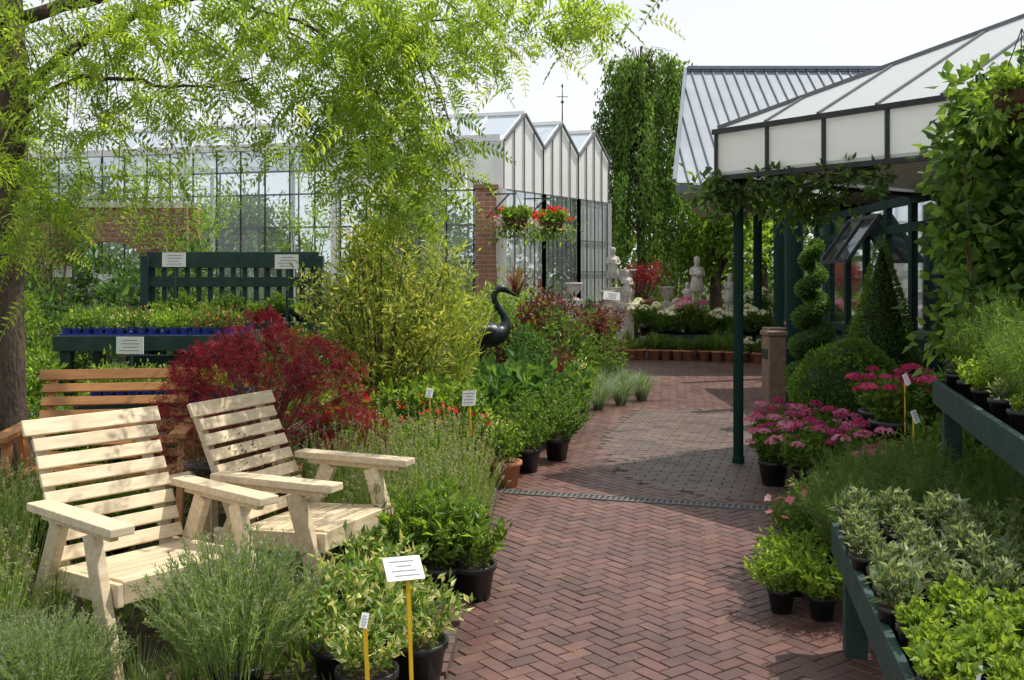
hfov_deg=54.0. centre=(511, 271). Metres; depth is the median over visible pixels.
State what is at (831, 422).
hydrangea
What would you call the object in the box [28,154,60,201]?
background tree
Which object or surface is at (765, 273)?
background tree
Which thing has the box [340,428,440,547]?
lavender plant
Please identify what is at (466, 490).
grass tuft
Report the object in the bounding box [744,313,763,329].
flowering plant
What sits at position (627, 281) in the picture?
stone statue
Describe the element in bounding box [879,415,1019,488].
potted plant
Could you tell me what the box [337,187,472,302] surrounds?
background tree
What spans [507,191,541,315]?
hazy window
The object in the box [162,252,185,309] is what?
price sign
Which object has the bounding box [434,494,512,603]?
potted plant
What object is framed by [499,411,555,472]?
potted plant
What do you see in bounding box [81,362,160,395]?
seedling tray
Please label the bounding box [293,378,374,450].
golden shrub
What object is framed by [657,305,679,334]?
hydrangea
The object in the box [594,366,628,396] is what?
blue grass
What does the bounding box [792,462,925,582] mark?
fennel plant
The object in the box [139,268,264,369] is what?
garden shrub
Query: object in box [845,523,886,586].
herb plant
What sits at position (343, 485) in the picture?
grass tuft
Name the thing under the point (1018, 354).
fennel plant
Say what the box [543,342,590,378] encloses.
garden shrub
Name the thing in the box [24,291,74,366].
garden shrub
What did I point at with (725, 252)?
background tree
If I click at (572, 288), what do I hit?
stone urn
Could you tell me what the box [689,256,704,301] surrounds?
stone statue
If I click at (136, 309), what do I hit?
seedling tray
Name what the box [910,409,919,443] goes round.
plant label
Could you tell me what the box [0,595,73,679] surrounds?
lavender plant
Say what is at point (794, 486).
potted plant
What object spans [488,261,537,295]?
cordyline plant
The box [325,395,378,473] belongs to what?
flowering plant
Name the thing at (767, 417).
hydrangea
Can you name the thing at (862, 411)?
hydrangea
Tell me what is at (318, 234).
tree
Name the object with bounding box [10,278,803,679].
ground
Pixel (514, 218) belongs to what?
hanging basket
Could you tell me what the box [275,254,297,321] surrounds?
price sign
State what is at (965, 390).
herb plant
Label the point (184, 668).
grass tuft
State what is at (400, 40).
locust tree
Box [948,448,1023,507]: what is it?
fennel plant
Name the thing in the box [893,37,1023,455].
climbing vine
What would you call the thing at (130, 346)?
price sign
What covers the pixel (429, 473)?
grass tuft
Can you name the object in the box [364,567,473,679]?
variegated shrub
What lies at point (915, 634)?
herb plant
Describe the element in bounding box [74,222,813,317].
hedge
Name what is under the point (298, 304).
potted plant
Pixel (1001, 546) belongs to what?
herb plant
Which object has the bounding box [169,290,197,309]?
potted plant
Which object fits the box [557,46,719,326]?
weeping tree
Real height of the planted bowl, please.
0.405 m
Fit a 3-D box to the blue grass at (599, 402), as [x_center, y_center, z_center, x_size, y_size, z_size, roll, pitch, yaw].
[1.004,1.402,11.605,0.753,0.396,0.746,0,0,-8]
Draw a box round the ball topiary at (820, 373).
[782,336,910,436]
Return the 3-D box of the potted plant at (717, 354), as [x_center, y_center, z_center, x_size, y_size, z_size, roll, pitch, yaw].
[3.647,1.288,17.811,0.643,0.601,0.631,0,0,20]
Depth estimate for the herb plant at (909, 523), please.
3.72 m
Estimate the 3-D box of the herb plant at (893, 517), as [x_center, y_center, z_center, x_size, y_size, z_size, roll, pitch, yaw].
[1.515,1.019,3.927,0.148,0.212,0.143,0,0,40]
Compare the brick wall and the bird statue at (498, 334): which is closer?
the bird statue at (498, 334)
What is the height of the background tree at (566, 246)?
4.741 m
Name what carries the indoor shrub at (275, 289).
on the ground at (146, 630)
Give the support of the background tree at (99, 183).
on the ground at (146, 630)
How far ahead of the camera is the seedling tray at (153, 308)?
9.17 m
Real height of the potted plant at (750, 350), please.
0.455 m
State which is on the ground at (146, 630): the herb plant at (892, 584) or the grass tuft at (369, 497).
the grass tuft at (369, 497)
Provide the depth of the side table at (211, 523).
5.17 m
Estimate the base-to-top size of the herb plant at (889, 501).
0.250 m
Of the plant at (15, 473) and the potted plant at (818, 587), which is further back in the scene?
the plant at (15, 473)
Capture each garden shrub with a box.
[24,231,129,382]
[24,272,92,394]
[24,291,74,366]
[24,294,89,398]
[25,328,77,411]
[26,367,39,401]
[50,406,116,464]
[68,343,120,461]
[75,226,238,392]
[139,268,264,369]
[193,360,307,459]
[213,345,300,444]
[261,314,383,443]
[299,279,385,393]
[468,263,543,368]
[485,273,589,364]
[493,268,552,362]
[503,316,559,366]
[510,294,604,377]
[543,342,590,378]
[547,287,624,363]
[552,320,625,379]
[557,353,591,403]
[558,296,634,371]
[572,295,632,373]
[635,293,676,343]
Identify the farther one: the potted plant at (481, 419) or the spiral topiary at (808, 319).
the spiral topiary at (808, 319)
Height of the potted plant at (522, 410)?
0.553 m
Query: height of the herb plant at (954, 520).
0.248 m
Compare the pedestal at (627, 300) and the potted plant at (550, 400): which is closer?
the potted plant at (550, 400)
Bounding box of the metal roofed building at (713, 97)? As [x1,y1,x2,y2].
[673,66,878,406]
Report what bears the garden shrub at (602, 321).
on the ground at (146, 630)
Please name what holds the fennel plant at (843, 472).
on the brick path
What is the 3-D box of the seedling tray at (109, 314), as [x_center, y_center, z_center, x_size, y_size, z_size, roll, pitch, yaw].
[-3.668,0.396,8.918,0.486,0.338,0.402,0,0,-3]
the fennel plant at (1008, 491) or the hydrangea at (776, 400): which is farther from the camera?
the hydrangea at (776, 400)
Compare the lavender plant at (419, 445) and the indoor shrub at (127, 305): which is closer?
the lavender plant at (419, 445)
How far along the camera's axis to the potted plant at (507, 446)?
7.38 m
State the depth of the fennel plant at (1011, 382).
4.17 m
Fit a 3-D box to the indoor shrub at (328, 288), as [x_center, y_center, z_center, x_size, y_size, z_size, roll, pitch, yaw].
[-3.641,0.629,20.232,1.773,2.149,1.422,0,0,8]
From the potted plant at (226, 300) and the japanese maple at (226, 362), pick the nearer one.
the japanese maple at (226, 362)
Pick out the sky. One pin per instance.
(715, 32)
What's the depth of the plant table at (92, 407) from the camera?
7.22 m
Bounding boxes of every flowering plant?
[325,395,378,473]
[385,393,442,430]
[415,403,468,456]
[435,407,490,476]
[634,309,639,339]
[642,323,657,334]
[654,313,668,333]
[673,317,686,334]
[685,319,698,334]
[693,310,718,334]
[700,311,712,334]
[708,308,732,332]
[724,319,732,334]
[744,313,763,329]
[755,311,773,328]
[761,483,832,557]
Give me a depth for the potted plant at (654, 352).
18.07 m
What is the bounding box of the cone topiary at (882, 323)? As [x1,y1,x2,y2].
[845,232,924,381]
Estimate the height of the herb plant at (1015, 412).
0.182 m
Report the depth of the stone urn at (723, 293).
20.56 m
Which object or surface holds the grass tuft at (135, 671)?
on the ground at (146, 630)
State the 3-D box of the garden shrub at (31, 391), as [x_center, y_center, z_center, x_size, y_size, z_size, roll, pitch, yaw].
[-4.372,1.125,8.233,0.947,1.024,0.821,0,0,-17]
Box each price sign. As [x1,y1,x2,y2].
[53,267,71,304]
[98,274,116,306]
[116,337,143,367]
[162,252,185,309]
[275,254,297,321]
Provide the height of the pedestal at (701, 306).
1.000 m
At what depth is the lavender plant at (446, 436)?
6.81 m
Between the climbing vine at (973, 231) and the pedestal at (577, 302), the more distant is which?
the pedestal at (577, 302)
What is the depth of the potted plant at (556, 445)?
8.42 m
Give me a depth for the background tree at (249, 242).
28.06 m
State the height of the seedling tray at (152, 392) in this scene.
0.278 m
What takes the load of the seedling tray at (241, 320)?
on the plant table at (66, 346)
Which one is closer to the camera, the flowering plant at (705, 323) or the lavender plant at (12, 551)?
the lavender plant at (12, 551)
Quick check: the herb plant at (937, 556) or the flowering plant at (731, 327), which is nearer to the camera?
the herb plant at (937, 556)
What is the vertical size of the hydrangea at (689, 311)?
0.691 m
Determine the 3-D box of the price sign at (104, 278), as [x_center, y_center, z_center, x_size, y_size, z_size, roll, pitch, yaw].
[-5.402,0.365,13.411,0.230,0.670,0.033,0,0,-11]
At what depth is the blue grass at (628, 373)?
13.05 m
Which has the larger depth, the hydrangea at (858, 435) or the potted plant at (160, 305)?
the potted plant at (160, 305)
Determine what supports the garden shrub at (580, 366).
on the ground at (146, 630)
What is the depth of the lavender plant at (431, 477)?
5.45 m
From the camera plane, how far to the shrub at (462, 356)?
9.19 m
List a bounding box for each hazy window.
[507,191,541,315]
[581,200,606,318]
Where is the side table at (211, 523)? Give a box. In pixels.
[159,471,255,550]
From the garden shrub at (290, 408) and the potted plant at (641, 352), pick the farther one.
the potted plant at (641, 352)
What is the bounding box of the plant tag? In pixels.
[976,666,982,679]
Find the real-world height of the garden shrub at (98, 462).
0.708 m
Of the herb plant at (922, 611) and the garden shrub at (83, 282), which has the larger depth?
the garden shrub at (83, 282)
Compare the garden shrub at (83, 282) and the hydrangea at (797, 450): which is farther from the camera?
the garden shrub at (83, 282)
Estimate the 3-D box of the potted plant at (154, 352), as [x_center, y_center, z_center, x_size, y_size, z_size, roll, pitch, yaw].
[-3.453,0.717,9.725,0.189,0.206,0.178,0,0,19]
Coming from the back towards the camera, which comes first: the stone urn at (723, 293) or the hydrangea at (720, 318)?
the stone urn at (723, 293)
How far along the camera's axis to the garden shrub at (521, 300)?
14.46 m
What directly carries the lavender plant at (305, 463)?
on the ground at (146, 630)
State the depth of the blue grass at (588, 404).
11.16 m
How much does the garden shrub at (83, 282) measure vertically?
2.621 m
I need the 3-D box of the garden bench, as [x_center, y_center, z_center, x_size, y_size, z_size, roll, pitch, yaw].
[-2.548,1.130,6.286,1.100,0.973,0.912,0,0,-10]
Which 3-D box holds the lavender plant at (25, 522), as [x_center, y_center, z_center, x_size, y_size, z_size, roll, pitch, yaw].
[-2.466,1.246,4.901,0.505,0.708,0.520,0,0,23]
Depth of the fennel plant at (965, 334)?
4.79 m
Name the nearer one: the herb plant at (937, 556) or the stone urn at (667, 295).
the herb plant at (937, 556)
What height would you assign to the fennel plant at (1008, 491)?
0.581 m
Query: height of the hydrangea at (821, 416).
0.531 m
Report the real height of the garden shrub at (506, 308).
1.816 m
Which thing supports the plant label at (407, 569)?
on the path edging
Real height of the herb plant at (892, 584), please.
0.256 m
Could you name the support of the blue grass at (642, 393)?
on the brick path
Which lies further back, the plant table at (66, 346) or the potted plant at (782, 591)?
the plant table at (66, 346)
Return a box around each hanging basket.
[482,192,554,248]
[524,196,588,249]
[954,28,1023,149]
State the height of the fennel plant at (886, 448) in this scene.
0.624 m
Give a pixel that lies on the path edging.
(450, 649)
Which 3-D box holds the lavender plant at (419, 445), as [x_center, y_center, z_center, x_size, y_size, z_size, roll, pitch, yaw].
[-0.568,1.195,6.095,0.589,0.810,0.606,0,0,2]
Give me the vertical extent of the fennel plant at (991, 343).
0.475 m
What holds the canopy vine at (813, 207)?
hanging from the entrance canopy
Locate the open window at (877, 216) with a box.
[820,213,880,263]
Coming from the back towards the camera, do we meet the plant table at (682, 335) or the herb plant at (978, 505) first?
the plant table at (682, 335)
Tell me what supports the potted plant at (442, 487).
on the path edging
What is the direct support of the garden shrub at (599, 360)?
on the ground at (146, 630)
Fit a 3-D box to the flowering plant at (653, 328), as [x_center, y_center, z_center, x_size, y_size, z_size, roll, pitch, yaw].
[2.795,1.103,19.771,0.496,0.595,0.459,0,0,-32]
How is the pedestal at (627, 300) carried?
on the brick path
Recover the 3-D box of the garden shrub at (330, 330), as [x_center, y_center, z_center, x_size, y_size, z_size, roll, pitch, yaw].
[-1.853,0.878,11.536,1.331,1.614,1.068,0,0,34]
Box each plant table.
[53,329,259,442]
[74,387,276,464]
[654,332,761,356]
[832,523,915,679]
[932,380,1023,483]
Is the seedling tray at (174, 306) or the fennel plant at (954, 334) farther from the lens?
the seedling tray at (174, 306)
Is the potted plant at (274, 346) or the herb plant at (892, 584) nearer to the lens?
the herb plant at (892, 584)
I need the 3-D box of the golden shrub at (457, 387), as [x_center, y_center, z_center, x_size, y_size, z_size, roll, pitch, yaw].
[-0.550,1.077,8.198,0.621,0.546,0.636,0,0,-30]
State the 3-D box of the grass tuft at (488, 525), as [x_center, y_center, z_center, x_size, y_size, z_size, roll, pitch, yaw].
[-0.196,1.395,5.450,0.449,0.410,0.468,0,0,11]
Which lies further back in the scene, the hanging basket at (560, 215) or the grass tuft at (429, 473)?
the hanging basket at (560, 215)
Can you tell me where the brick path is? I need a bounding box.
[444,342,885,679]
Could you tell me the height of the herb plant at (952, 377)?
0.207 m
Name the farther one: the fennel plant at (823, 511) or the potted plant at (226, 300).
the potted plant at (226, 300)
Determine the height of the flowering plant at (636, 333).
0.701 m
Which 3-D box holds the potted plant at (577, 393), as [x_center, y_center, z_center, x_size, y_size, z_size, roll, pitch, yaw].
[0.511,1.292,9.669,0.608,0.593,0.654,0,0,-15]
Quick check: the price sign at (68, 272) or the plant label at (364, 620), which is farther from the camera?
the price sign at (68, 272)
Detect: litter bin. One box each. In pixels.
[760,330,787,409]
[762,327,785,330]
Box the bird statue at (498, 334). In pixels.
[458,285,518,369]
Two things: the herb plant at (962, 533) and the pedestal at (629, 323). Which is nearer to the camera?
the herb plant at (962, 533)
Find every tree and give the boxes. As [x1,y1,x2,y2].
[0,0,685,472]
[25,174,117,340]
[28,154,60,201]
[40,115,140,270]
[108,148,246,295]
[142,174,313,297]
[268,187,342,379]
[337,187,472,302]
[546,196,650,296]
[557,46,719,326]
[663,178,773,313]
[695,183,812,318]
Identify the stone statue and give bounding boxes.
[605,247,619,286]
[621,270,632,302]
[682,282,691,306]
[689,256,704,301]
[723,273,732,309]
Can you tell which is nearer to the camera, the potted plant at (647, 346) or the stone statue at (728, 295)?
the potted plant at (647, 346)
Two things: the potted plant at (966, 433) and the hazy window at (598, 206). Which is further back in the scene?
the hazy window at (598, 206)
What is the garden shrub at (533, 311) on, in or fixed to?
on the ground at (146, 630)
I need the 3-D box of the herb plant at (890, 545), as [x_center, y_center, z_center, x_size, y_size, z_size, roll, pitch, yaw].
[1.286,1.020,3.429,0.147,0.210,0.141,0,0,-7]
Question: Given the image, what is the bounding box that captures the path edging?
[396,373,619,679]
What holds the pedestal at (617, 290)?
on the brick path
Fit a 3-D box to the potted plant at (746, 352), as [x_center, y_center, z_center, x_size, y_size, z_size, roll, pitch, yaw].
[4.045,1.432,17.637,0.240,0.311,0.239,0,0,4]
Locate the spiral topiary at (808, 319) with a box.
[783,237,836,411]
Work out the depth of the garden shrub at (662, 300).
21.79 m
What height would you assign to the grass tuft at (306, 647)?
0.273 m
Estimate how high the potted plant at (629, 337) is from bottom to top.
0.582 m
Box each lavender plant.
[0,454,66,601]
[0,457,42,565]
[0,522,38,625]
[0,529,56,641]
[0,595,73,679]
[0,596,135,679]
[22,559,86,646]
[125,517,331,679]
[275,424,354,502]
[307,420,395,553]
[340,396,426,500]
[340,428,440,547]
[342,451,417,558]
[380,401,465,499]
[388,436,477,500]
[418,399,490,479]
[428,435,511,534]
[439,426,503,507]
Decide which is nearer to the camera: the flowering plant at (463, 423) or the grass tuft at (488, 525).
the grass tuft at (488, 525)
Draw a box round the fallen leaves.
[494,417,843,678]
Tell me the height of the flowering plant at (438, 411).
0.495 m
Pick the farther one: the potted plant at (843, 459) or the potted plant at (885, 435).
the potted plant at (885, 435)
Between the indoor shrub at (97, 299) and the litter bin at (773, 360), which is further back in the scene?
the indoor shrub at (97, 299)
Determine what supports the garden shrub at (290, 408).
on the ground at (146, 630)
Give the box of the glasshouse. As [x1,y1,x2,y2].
[28,111,611,364]
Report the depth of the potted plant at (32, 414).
7.92 m
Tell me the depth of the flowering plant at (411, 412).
7.62 m
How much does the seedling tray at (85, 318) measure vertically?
0.300 m
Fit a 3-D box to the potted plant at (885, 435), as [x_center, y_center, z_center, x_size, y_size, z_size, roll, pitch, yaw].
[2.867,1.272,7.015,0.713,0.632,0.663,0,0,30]
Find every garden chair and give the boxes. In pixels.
[20,406,278,679]
[187,390,414,612]
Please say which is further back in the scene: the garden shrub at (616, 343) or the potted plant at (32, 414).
the garden shrub at (616, 343)
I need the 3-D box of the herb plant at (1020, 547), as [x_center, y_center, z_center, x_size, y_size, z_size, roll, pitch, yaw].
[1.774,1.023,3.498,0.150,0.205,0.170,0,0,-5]
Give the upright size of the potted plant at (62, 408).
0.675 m
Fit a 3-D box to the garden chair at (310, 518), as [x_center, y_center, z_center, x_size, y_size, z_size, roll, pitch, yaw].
[-1.067,1.128,4.994,0.912,0.978,0.760,0,0,24]
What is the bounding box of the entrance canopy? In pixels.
[712,14,1023,463]
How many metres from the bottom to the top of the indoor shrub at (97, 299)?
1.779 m
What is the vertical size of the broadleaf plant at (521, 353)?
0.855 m
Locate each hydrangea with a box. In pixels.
[627,297,662,335]
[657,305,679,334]
[673,296,708,333]
[710,307,730,334]
[743,406,802,474]
[744,287,773,312]
[744,303,768,339]
[745,421,796,486]
[749,396,804,427]
[767,416,843,484]
[784,399,842,464]
[791,405,865,470]
[826,418,902,461]
[845,366,918,442]
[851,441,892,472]
[852,373,930,441]
[887,363,946,430]
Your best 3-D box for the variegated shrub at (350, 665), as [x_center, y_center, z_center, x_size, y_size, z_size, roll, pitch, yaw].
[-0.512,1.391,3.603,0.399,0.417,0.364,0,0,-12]
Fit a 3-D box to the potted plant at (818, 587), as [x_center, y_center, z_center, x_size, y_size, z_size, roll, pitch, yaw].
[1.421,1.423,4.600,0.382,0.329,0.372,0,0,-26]
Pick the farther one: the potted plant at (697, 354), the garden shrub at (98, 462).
the potted plant at (697, 354)
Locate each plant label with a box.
[359,612,369,679]
[382,555,424,679]
[425,388,433,417]
[462,390,475,461]
[603,291,619,370]
[902,373,910,434]
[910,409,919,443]
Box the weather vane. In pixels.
[557,83,567,122]
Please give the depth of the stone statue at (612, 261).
19.33 m
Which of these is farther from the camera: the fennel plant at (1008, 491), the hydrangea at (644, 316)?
the hydrangea at (644, 316)
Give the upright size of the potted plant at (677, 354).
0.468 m
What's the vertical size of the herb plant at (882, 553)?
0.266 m
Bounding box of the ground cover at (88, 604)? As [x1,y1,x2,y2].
[5,432,463,679]
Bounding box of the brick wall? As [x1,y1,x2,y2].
[25,201,200,352]
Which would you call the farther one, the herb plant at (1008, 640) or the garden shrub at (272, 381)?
the garden shrub at (272, 381)
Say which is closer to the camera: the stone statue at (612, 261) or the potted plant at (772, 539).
the potted plant at (772, 539)
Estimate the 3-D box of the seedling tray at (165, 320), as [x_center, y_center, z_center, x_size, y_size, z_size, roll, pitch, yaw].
[-2.928,0.396,8.648,0.486,0.338,0.402,0,0,-3]
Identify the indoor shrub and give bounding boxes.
[78,271,126,312]
[109,267,139,311]
[236,268,271,321]
[259,274,310,321]
[296,260,358,333]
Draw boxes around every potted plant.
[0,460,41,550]
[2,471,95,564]
[27,393,73,419]
[31,406,80,450]
[56,395,78,464]
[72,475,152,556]
[148,299,172,310]
[150,351,161,354]
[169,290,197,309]
[195,300,218,314]
[214,291,247,311]
[242,300,266,321]
[263,291,291,321]
[266,334,280,353]
[281,324,317,352]
[289,299,311,321]
[336,404,424,454]
[372,482,453,592]
[391,412,445,476]
[396,484,488,598]
[401,470,489,558]
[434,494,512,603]
[450,389,501,451]
[469,409,519,477]
[483,419,526,488]
[486,392,544,433]
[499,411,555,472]
[515,381,587,443]
[529,396,594,460]
[539,376,593,436]
[621,328,641,357]
[625,343,637,359]
[631,337,647,348]
[634,337,646,359]
[642,333,661,358]
[646,331,665,359]
[654,333,676,359]
[671,336,683,360]
[678,337,696,360]
[693,335,710,359]
[694,335,715,360]
[708,328,723,361]
[719,328,732,361]
[719,337,726,360]
[743,540,819,614]
[744,336,761,361]
[744,345,748,362]
[751,343,761,363]
[753,337,761,351]
[754,523,830,596]
[785,468,843,501]
[786,545,842,621]
[822,450,869,472]
[862,432,987,476]
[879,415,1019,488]
[881,407,965,441]
[893,421,1004,468]
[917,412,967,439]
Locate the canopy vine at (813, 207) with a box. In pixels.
[673,152,897,242]
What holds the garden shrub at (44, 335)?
on the ground at (146, 630)
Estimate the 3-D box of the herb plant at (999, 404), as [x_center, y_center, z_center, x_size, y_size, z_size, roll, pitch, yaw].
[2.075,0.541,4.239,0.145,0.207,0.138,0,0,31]
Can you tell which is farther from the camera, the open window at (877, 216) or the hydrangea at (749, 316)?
the hydrangea at (749, 316)
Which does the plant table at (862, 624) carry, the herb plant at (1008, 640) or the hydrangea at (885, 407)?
the herb plant at (1008, 640)
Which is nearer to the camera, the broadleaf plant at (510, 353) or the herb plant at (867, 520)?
the herb plant at (867, 520)
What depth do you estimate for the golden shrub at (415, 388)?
7.79 m
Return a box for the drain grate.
[497,488,787,512]
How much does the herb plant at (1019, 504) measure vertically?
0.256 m
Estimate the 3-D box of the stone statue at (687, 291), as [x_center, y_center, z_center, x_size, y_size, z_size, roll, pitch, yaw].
[3.401,0.475,19.500,0.204,0.548,0.189,0,0,-10]
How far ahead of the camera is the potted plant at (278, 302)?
9.82 m
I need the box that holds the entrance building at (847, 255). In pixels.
[808,189,1023,481]
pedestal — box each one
[564,300,583,322]
[600,307,616,356]
[604,287,621,340]
[618,303,635,355]
[620,289,634,302]
[659,304,674,348]
[692,302,705,308]
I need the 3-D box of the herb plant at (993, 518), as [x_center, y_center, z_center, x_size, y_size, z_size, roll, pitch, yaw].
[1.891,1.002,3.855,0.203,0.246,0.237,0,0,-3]
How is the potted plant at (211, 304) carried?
on the display stand
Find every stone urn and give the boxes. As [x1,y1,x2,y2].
[565,283,582,299]
[599,291,615,307]
[618,269,635,288]
[657,286,674,303]
[721,291,731,309]
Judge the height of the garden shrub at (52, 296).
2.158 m
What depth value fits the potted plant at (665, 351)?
18.07 m
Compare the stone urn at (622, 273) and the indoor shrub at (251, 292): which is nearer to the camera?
the stone urn at (622, 273)
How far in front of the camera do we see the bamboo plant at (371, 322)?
9.78 m
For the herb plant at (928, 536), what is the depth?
3.58 m
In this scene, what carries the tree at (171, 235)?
on the ground at (146, 630)
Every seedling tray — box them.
[51,304,109,335]
[69,298,128,327]
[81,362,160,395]
[88,301,132,324]
[97,307,152,335]
[98,352,166,382]
[112,305,161,326]
[128,304,165,312]
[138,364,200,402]
[142,299,201,335]
[152,362,201,386]
[159,303,204,326]
[171,297,219,316]
[186,306,243,334]
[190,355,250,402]
[197,306,249,333]
[205,304,256,330]
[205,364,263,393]
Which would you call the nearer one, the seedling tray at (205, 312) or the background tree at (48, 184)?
the seedling tray at (205, 312)
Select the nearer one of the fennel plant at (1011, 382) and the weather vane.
the fennel plant at (1011, 382)
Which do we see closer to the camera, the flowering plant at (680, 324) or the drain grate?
the drain grate
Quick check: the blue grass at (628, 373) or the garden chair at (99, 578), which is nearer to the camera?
the garden chair at (99, 578)
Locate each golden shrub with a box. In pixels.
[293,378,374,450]
[369,371,455,427]
[419,371,482,424]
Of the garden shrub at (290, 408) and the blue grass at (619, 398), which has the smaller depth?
the garden shrub at (290, 408)
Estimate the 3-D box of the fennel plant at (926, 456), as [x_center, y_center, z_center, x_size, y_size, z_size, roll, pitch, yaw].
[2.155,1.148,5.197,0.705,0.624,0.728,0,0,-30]
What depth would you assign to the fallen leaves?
5.20 m
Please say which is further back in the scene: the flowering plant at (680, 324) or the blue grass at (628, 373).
the flowering plant at (680, 324)
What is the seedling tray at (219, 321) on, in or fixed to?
on the plant table at (66, 346)
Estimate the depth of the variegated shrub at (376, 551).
4.42 m
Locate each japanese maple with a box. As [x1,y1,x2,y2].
[127,303,400,521]
[618,257,675,349]
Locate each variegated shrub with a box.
[279,550,402,679]
[307,519,429,618]
[314,594,418,679]
[341,551,445,658]
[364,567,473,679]
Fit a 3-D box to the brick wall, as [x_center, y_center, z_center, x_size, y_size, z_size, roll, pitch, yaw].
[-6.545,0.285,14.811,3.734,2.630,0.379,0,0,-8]
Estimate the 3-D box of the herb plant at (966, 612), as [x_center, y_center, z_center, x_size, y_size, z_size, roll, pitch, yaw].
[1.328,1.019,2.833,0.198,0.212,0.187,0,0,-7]
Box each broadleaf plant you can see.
[426,360,488,385]
[439,344,551,420]
[457,363,529,433]
[485,348,555,411]
[488,353,573,414]
[530,357,600,410]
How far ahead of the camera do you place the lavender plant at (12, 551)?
4.14 m
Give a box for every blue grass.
[580,389,604,412]
[590,378,622,409]
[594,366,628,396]
[600,371,643,405]
[616,366,639,393]
[627,367,668,400]
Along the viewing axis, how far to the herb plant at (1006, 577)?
3.17 m
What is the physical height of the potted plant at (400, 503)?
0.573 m
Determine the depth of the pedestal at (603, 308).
18.29 m
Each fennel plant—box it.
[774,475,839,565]
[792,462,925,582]
[794,437,939,521]
[802,455,905,494]
[862,433,998,497]
[864,443,941,477]
[866,457,990,523]
[935,306,1021,386]
[941,286,1023,386]
[943,463,1023,511]
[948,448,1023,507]
[960,491,1008,521]
[971,315,1023,397]
[979,312,1023,396]
[985,312,1023,404]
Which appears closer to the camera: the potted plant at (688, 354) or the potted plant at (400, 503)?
the potted plant at (400, 503)
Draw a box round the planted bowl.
[161,422,274,478]
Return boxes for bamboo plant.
[320,248,419,394]
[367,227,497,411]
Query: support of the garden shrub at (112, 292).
on the ground at (146, 630)
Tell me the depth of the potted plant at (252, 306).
9.82 m
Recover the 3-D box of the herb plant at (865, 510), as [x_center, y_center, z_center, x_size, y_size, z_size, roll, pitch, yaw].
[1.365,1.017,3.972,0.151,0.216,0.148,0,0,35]
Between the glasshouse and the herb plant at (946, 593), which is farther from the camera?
the glasshouse
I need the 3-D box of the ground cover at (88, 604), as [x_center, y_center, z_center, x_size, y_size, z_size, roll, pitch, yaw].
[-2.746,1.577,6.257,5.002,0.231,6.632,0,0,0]
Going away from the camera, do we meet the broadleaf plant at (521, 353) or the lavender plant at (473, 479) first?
the lavender plant at (473, 479)
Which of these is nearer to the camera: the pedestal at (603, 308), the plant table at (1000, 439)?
the plant table at (1000, 439)
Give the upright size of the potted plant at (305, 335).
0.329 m
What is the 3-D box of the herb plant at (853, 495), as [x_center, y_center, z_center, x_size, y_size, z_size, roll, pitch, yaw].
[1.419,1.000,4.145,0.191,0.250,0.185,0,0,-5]
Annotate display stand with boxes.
[126,252,323,432]
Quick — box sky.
[23,0,1023,277]
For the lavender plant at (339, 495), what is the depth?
5.69 m
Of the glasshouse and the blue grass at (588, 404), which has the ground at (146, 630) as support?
the glasshouse
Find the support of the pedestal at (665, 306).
on the brick path
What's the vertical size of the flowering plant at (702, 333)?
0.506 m
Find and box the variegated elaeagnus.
[285,205,480,412]
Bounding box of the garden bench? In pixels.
[0,367,195,536]
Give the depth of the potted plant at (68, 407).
7.40 m
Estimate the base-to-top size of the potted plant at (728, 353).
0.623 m
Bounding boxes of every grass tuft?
[1,560,36,622]
[102,634,192,679]
[154,638,208,679]
[289,591,334,657]
[297,447,353,503]
[336,450,417,536]
[384,431,429,496]
[402,455,466,500]
[430,453,506,501]
[465,493,518,545]
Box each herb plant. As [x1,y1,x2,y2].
[828,481,880,528]
[835,509,880,555]
[838,502,874,536]
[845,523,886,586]
[862,555,932,644]
[866,541,911,596]
[868,536,934,598]
[870,486,918,540]
[881,506,916,543]
[890,513,933,545]
[892,594,952,667]
[900,618,966,676]
[901,525,950,558]
[902,634,985,679]
[914,492,980,552]
[914,536,960,607]
[915,485,971,526]
[923,572,995,639]
[927,559,979,607]
[935,509,989,556]
[941,519,994,588]
[945,357,961,393]
[945,595,1022,637]
[952,353,1007,413]
[952,529,1019,584]
[952,612,1023,679]
[957,373,973,402]
[966,500,1004,522]
[970,499,1023,536]
[972,551,1023,610]
[982,515,1023,552]
[983,651,1023,679]
[985,377,1017,425]
[993,585,1023,610]
[1004,496,1023,516]
[1006,393,1023,434]
[1007,604,1023,647]
[1010,535,1023,593]
[1015,552,1023,576]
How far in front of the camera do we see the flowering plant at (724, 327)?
18.60 m
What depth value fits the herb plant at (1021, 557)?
3.34 m

